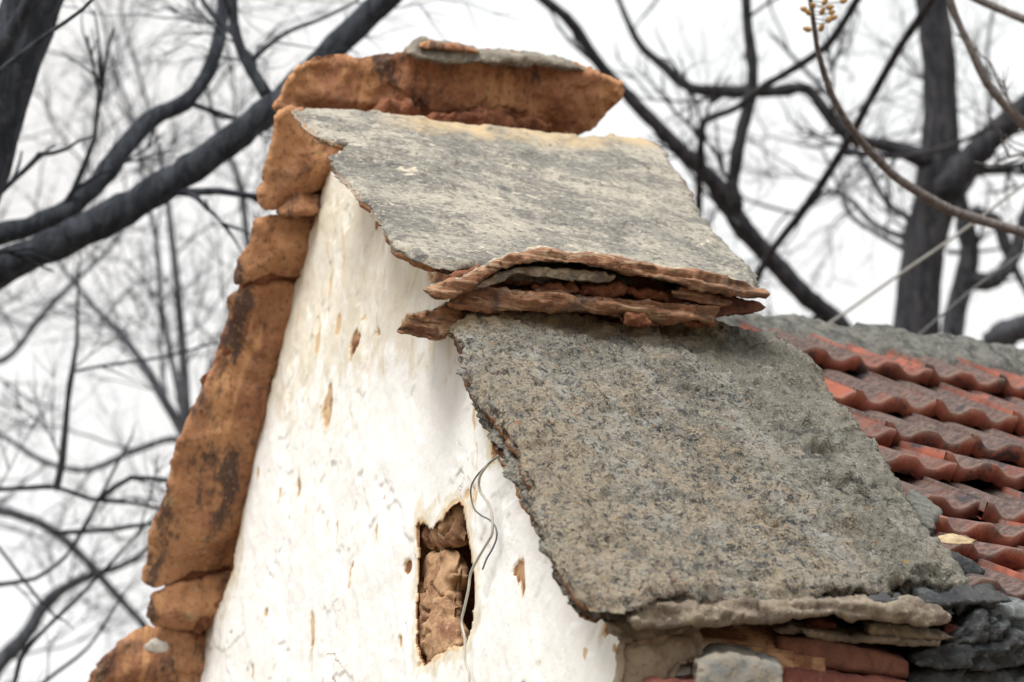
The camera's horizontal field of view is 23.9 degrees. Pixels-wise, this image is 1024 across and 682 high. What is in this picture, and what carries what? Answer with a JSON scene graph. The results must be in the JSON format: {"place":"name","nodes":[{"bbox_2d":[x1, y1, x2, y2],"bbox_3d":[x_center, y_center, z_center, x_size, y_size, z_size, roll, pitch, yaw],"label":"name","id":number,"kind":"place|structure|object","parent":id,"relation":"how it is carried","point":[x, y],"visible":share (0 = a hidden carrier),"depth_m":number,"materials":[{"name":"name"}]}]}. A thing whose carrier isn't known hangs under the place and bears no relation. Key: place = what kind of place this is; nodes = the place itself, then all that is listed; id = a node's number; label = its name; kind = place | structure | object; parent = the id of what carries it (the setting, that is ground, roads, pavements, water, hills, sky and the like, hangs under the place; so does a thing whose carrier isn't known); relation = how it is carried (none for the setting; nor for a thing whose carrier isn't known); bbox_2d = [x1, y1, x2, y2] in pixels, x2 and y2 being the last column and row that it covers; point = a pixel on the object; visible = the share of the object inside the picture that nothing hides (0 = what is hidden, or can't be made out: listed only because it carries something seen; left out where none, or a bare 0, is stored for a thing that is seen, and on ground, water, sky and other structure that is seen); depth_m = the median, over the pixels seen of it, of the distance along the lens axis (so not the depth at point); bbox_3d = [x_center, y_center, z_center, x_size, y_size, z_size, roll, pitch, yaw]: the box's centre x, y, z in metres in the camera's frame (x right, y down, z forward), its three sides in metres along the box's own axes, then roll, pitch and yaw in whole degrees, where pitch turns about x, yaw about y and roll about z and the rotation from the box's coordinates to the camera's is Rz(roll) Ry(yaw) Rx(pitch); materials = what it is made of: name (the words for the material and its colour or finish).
{"place":"outdoors","nodes":[
{"label":"outdoors","id":0,"kind":"place"},
{"bbox_2d":[0,0,1023,681],"label":"sky","id":1,"kind":"structure","parent":0,"point":[603,22],"materials":[{"name":"white"}]},
{"bbox_2d":[828,183,1023,322],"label":"overhead wire","id":2,"kind":"object","parent":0,"point":[925,256],"visible":0.61,"depth_m":9.49,"materials":[{"name":"grey metal"}]},
{"bbox_2d":[917,251,1023,334],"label":"overhead wire","id":3,"kind":"object","parent":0,"point":[967,293],"visible":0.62,"depth_m":9.50,"materials":[{"name":"grey metal"}]},
{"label":"ground","id":4,"kind":"structure","parent":0,"visible":0},
{"bbox_2d":[0,0,93,200],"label":"bare tree","id":5,"kind":"object","parent":4,"relation":"on","point":[28,28],"visible":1,"depth_m":8.34,"materials":[{"name":"grey plant"}]},
{"bbox_2d":[0,145,219,681],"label":"bare tree","id":6,"kind":"object","parent":4,"relation":"on","point":[62,455],"visible":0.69,"depth_m":10.62,"materials":[{"name":"grey plant"}]},
{"bbox_2d":[0,0,324,681],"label":"bare tree","id":7,"kind":"object","parent":4,"relation":"on","point":[13,648],"visible":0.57,"depth_m":16.74,"materials":[{"name":"grey plant"}]},
{"bbox_2d":[0,0,414,599],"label":"bare tree","id":8,"kind":"object","parent":4,"relation":"on","point":[181,381],"visible":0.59,"depth_m":15.96,"materials":[{"name":"grey plant"}]},
{"bbox_2d":[0,0,518,289],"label":"bare tree","id":9,"kind":"object","parent":4,"relation":"on","point":[66,227],"visible":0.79,"depth_m":9.62,"materials":[{"name":"grey plant"}]},
{"bbox_2d":[200,151,1023,681],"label":"stone house","id":10,"kind":"structure","parent":4,"relation":"on","point":[364,533],"depth_m":6.13,"materials":[{"name":"paint"}]},
{"bbox_2d":[137,674,200,681],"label":"verge stone","id":11,"kind":"object","parent":10,"relation":"attached to","point":[180,678],"visible":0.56,"depth_m":7.39,"materials":[{"name":"orange stone"}]},
{"bbox_2d":[155,191,321,632],"bbox_3d":[-0.832,0.348,7.234,0.429,1.470,1.410,9,-25,-20],"label":"mortar bed","id":12,"kind":"object","parent":10,"relation":"on","point":[192,575],"visible":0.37,"depth_m":7.08,"materials":[{"name":"brown soil"}]},
{"bbox_2d":[88,624,205,681],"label":"verge stone","id":13,"kind":"object","parent":12,"relation":"on","point":[145,652],"visible":0.77,"depth_m":7.36,"materials":[{"name":"orange stone"}]},
{"bbox_2d":[146,570,232,630],"bbox_3d":[-0.938,0.784,7.356,0.334,0.172,0.169,9,-25,-20],"label":"verge stone","id":14,"kind":"object","parent":12,"relation":"on","point":[183,605],"visible":0.56,"depth_m":7.31,"materials":[{"name":"orange stone"}]},
{"bbox_2d":[187,598,221,640],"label":"mud clod","id":15,"kind":"object","parent":14,"relation":"on","point":[200,625],"visible":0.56,"depth_m":7.33,"materials":[{"name":"brown soil"}]},
{"bbox_2d":[141,280,295,587],"bbox_3d":[-0.816,0.287,7.187,0.386,0.757,0.725,9,-25,-20],"label":"verge stone","id":16,"kind":"object","parent":12,"relation":"on","point":[196,523],"visible":0.73,"depth_m":7.14,"materials":[{"name":"orange stone"}]},
{"bbox_2d":[233,214,313,284],"bbox_3d":[-0.657,-0.267,6.999,0.279,0.202,0.162,5,-24,-12],"label":"verge stone","id":17,"kind":"object","parent":12,"relation":"on","point":[278,245],"visible":0.76,"depth_m":6.96,"materials":[{"name":"orange stone"}]},
{"bbox_2d":[256,104,338,210],"bbox_3d":[-0.586,-0.507,6.913,0.254,0.241,0.229,9,-25,-20],"label":"verge stone","id":18,"kind":"object","parent":12,"relation":"on","point":[297,160],"visible":0.73,"depth_m":6.87,"materials":[{"name":"stone"}]},
{"bbox_2d":[277,191,320,217],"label":"verge stone","id":19,"kind":"object","parent":12,"relation":"on","point":[298,204],"visible":0.91,"depth_m":6.90,"materials":[{"name":"orange stone"}]},
{"bbox_2d":[426,105,515,127],"bbox_3d":[-0.150,-0.615,7.054,0.343,0.180,0.197,13,-26,-28],"label":"mud clod","id":20,"kind":"object","parent":10,"relation":"on","point":[499,115],"visible":0.33,"depth_m":7.00,"materials":[{"name":"brown soil"}]},
{"bbox_2d":[272,48,624,135],"bbox_3d":[-0.179,-0.726,7.124,1.042,0.251,0.239,7,-24,-16],"label":"ridge stone","id":21,"kind":"object","parent":20,"relation":"on","point":[576,102],"visible":0.65,"depth_m":7.05,"materials":[{"name":"stone"}]},
{"bbox_2d":[403,36,586,71],"bbox_3d":[-0.042,-0.829,7.107,0.605,0.175,0.153,9,-25,-20],"label":"stone flake","id":22,"kind":"object","parent":21,"relation":"on","point":[506,57],"visible":0.85,"depth_m":7.03,"materials":[{"name":"grey stone"}]},
{"bbox_2d":[419,40,478,52],"bbox_3d":[-0.186,-0.851,7.007,0.201,0.085,0.088,9,-25,-20],"label":"stone flake","id":23,"kind":"object","parent":22,"relation":"on","point":[430,44],"visible":0.98,"depth_m":6.96,"materials":[{"name":"stone"}]},
{"bbox_2d":[513,116,568,133],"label":"mud clod","id":24,"kind":"object","parent":20,"relation":"on","point":[531,123],"visible":0.16,"depth_m":7.11,"materials":[{"name":"brown soil"}]},
{"bbox_2d":[460,455,498,681],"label":"wire","id":25,"kind":"object","parent":10,"relation":"attached to","point":[476,561],"visible":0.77,"depth_m":5.20,"materials":[{"name":"grey metal"}]},
{"bbox_2d":[470,456,498,569],"bbox_3d":[-0.028,0.344,5.105,0.031,0.203,0.345,8,-24,-18],"label":"wire","id":26,"kind":"object","parent":10,"relation":"attached to","point":[481,515],"visible":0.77,"depth_m":5.19,"materials":[{"name":"grey metal"}]},
{"bbox_2d":[291,107,759,288],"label":"stone slab","id":27,"kind":"structure","parent":10,"relation":"on","point":[447,198],"depth_m":6.23,"materials":[{"name":"grey stone"}]},
{"bbox_2d":[367,97,421,115],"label":"mud clod","id":28,"kind":"object","parent":27,"relation":"on","point":[405,106],"visible":0.21,"depth_m":6.92,"materials":[{"name":"brown soil"}]},
{"bbox_2d":[603,619,700,642],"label":"stone slab","id":29,"kind":"structure","parent":10,"relation":"on","point":[625,632],"depth_m":4.46,"materials":[{"name":"brown stone"}]},
{"bbox_2d":[643,674,694,681],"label":"brick","id":30,"kind":"object","parent":10,"relation":"on","point":[686,678],"visible":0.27,"depth_m":4.44,"materials":[{"name":"red brick"}]},
{"bbox_2d":[690,643,782,681],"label":"stone block","id":31,"kind":"structure","parent":30,"relation":"on","point":[719,662],"depth_m":4.43,"materials":[{"name":"grey stone"}]},
{"bbox_2d":[705,625,734,630],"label":"stone block","id":32,"kind":"structure","parent":31,"relation":"on","point":[726,628],"depth_m":4.64,"materials":[{"name":"brown stone"}]},
{"bbox_2d":[448,311,968,613],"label":"stone slab","id":33,"kind":"structure","parent":10,"relation":"on","point":[717,462],"depth_m":5.06,"materials":[{"name":"grey stone"}]},
{"bbox_2d":[397,302,514,340],"bbox_3d":[-0.137,-0.049,5.664,0.357,0.218,0.276,9,-25,-20],"label":"slate","id":34,"kind":"object","parent":33,"relation":"on","point":[434,324],"visible":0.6,"depth_m":5.51,"materials":[{"name":"brown stone"}]},
{"bbox_2d":[449,335,630,623],"bbox_3d":[0.036,0.236,5.026,0.215,0.980,0.954,9,-25,-20],"label":"stone flake","id":35,"kind":"object","parent":33,"relation":"on","point":[510,462],"visible":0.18,"depth_m":4.87,"materials":[{"name":"grey stone"}]},
{"bbox_2d":[447,286,719,325],"bbox_3d":[0.161,-0.088,5.754,0.755,0.228,0.292,9,-25,-20],"label":"slate","id":36,"kind":"object","parent":33,"relation":"on","point":[489,300],"visible":0.88,"depth_m":5.61,"materials":[{"name":"brown stone"}]},
{"bbox_2d":[531,279,580,293],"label":"mud clod","id":37,"kind":"object","parent":36,"relation":"on","point":[569,286],"visible":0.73,"depth_m":5.64,"materials":[{"name":"brown soil"}]},
{"bbox_2d":[490,275,715,317],"bbox_3d":[0.201,-0.110,5.893,0.755,0.263,0.291,9,-25,-20],"label":"mud clod","id":38,"kind":"object","parent":36,"relation":"on","point":[636,280],"visible":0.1,"depth_m":5.81,"materials":[{"name":"brown soil"}]},
{"bbox_2d":[580,279,628,298],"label":"mud clod","id":39,"kind":"object","parent":36,"relation":"on","point":[615,288],"visible":0.92,"depth_m":5.68,"materials":[{"name":"brown soil"}]},
{"bbox_2d":[622,312,653,328],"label":"mud clod","id":40,"kind":"object","parent":36,"relation":"on","point":[639,320],"visible":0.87,"depth_m":5.65,"materials":[{"name":"brown soil"}]},
{"bbox_2d":[627,284,670,302],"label":"mud clod","id":41,"kind":"object","parent":36,"relation":"on","point":[640,293],"visible":0.94,"depth_m":5.71,"materials":[{"name":"brown soil"}]},
{"bbox_2d":[681,319,715,328],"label":"mud clod","id":42,"kind":"object","parent":36,"relation":"on","point":[692,324],"visible":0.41,"depth_m":5.75,"materials":[{"name":"brown soil"}]},
{"bbox_2d":[423,245,769,299],"bbox_3d":[0.192,-0.132,5.717,0.930,0.291,0.237,9,-25,-20],"label":"slate","id":43,"kind":"object","parent":33,"relation":"on","point":[695,279],"visible":0.98,"depth_m":5.65,"materials":[{"name":"brown stone"}]},
{"bbox_2d":[450,264,480,277],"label":"mud clod","id":44,"kind":"object","parent":43,"relation":"on","point":[458,273],"visible":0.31,"depth_m":5.55,"materials":[{"name":"brown soil"}]},
{"bbox_2d":[476,265,615,289],"bbox_3d":[0.069,-0.140,5.685,0.410,0.175,0.187,9,-25,-20],"label":"slate","id":45,"kind":"object","parent":43,"relation":"on","point":[578,275],"visible":0.92,"depth_m":5.60,"materials":[{"name":"grey stone"}]},
{"bbox_2d":[668,286,732,306],"bbox_3d":[0.447,-0.104,5.795,0.194,0.076,0.118,9,-25,-20],"label":"slate","id":46,"kind":"object","parent":43,"relation":"on","point":[703,298],"visible":0.92,"depth_m":5.74,"materials":[{"name":"brown stone"}]},
{"bbox_2d":[652,289,765,317],"bbox_3d":[0.448,-0.091,5.912,0.407,0.175,0.243,9,-25,-20],"label":"slate","id":47,"kind":"object","parent":46,"relation":"on","point":[739,306],"visible":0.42,"depth_m":5.81,"materials":[{"name":"brown stone"}]},
{"bbox_2d":[626,592,951,630],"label":"stone slab","id":48,"kind":"structure","parent":10,"relation":"on","point":[915,611],"depth_m":4.54,"materials":[{"name":"beige stone"}]},
{"bbox_2d":[819,582,1011,615],"bbox_3d":[0.699,0.510,4.840,0.709,0.224,0.326,9,-25,-20],"label":"slate","id":49,"kind":"object","parent":48,"relation":"on","point":[987,596],"visible":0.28,"depth_m":4.77,"materials":[{"name":"grey stone"}]},
{"bbox_2d":[910,587,953,614],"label":"stone","id":50,"kind":"object","parent":49,"relation":"on","point":[922,591],"visible":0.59,"depth_m":4.75,"materials":[{"name":"grey stone"}]},
{"bbox_2d":[783,667,905,681],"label":"brick","id":51,"kind":"object","parent":10,"relation":"on","point":[796,674],"visible":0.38,"depth_m":4.63,"materials":[{"name":"red brick"}]},
{"bbox_2d":[771,630,908,677],"bbox_3d":[0.635,0.609,4.791,0.360,0.153,0.228,9,-25,-20],"label":"brick","id":52,"kind":"object","parent":51,"relation":"on","point":[871,659],"visible":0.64,"depth_m":4.67,"materials":[{"name":"red brick"}]},
{"bbox_2d":[771,619,940,646],"bbox_3d":[0.665,0.572,4.730,0.382,0.066,0.121,9,-25,-20],"label":"slate","id":53,"kind":"object","parent":52,"relation":"on","point":[851,634],"visible":0.73,"depth_m":4.68,"materials":[{"name":"brown stone"}]},
{"bbox_2d":[800,616,837,629],"bbox_3d":[0.600,0.548,4.724,0.073,0.052,0.104,0,-23,0],"label":"tile fragment","id":54,"kind":"object","parent":53,"relation":"on","point":[822,622],"visible":0.83,"depth_m":4.70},
{"bbox_2d":[858,619,953,639],"bbox_3d":[0.773,0.568,4.786,0.220,0.081,0.141,9,-25,-20],"label":"stone flake","id":55,"kind":"object","parent":53,"relation":"on","point":[873,627],"visible":0.78,"depth_m":4.72,"materials":[{"name":"beige stone"}]},
{"bbox_2d":[905,489,942,535],"bbox_3d":[0.933,0.385,5.437,0.077,0.181,0.238,0,-23,1],"label":"stone","id":56,"kind":"object","parent":10,"relation":"on","point":[926,509],"visible":0.78,"depth_m":5.42,"materials":[{"name":"grey stone"}]},
{"bbox_2d":[901,655,1023,681],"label":"stone","id":57,"kind":"object","parent":10,"relation":"on","point":[916,673],"visible":0.45,"depth_m":4.78,"materials":[{"name":"black stone"}]},
{"bbox_2d":[895,627,1023,672],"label":"stone","id":58,"kind":"object","parent":57,"relation":"on","point":[1007,651],"visible":0.68,"depth_m":4.76,"materials":[{"name":"grey stone"}]},
{"bbox_2d":[941,605,1010,643],"bbox_3d":[0.928,0.565,4.837,0.141,0.121,0.175,-7,-24,15],"label":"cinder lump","id":59,"kind":"object","parent":58,"relation":"on","point":[976,624],"visible":0.91,"depth_m":4.77,"materials":[{"name":"grey stone"}]},
{"bbox_2d":[937,619,957,633],"bbox_3d":[0.879,0.574,4.837,0.054,0.065,0.118,-2,-23,5],"label":"tile fragment","id":60,"kind":"object","parent":59,"relation":"on","point":[948,628],"visible":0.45,"depth_m":4.79,"materials":[{"name":"red tile"}]},
{"bbox_2d":[1008,624,1023,640],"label":"stone","id":61,"kind":"object","parent":58,"relation":"on","point":[1017,630],"visible":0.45,"depth_m":4.84,"materials":[{"name":"grey stone"}]},
{"bbox_2d":[951,551,984,574],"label":"stone","id":62,"kind":"object","parent":10,"relation":"on","point":[967,565],"visible":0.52,"depth_m":5.09,"materials":[{"name":"grey stone"}]},
{"bbox_2d":[938,533,975,543],"bbox_3d":[0.955,0.427,5.199,0.117,0.044,0.048,16,-28,-32],"label":"stone flake","id":63,"kind":"object","parent":62,"relation":"on","point":[952,538],"visible":0.96,"depth_m":5.19,"materials":[{"name":"beige stone"}]},
{"bbox_2d":[963,596,1023,620],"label":"stone slab","id":64,"kind":"structure","parent":10,"relation":"on","point":[1013,610],"depth_m":4.86,"materials":[{"name":"grey stone"}]},
{"bbox_2d":[537,0,1023,334],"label":"bare tree","id":65,"kind":"object","parent":4,"relation":"on","point":[946,171],"visible":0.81,"depth_m":14.47,"materials":[{"name":"grey plant"}]},
{"bbox_2d":[800,0,1023,237],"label":"berry tree","id":66,"kind":"object","parent":4,"relation":"on","point":[1008,108],"visible":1,"depth_m":7.94,"materials":[{"name":"brown plant"}]},
{"bbox_2d":[870,28,1023,345],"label":"bare tree","id":67,"kind":"object","parent":4,"relation":"on","point":[1009,331],"visible":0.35,"depth_m":15.45,"materials":[{"name":"grey plant"}]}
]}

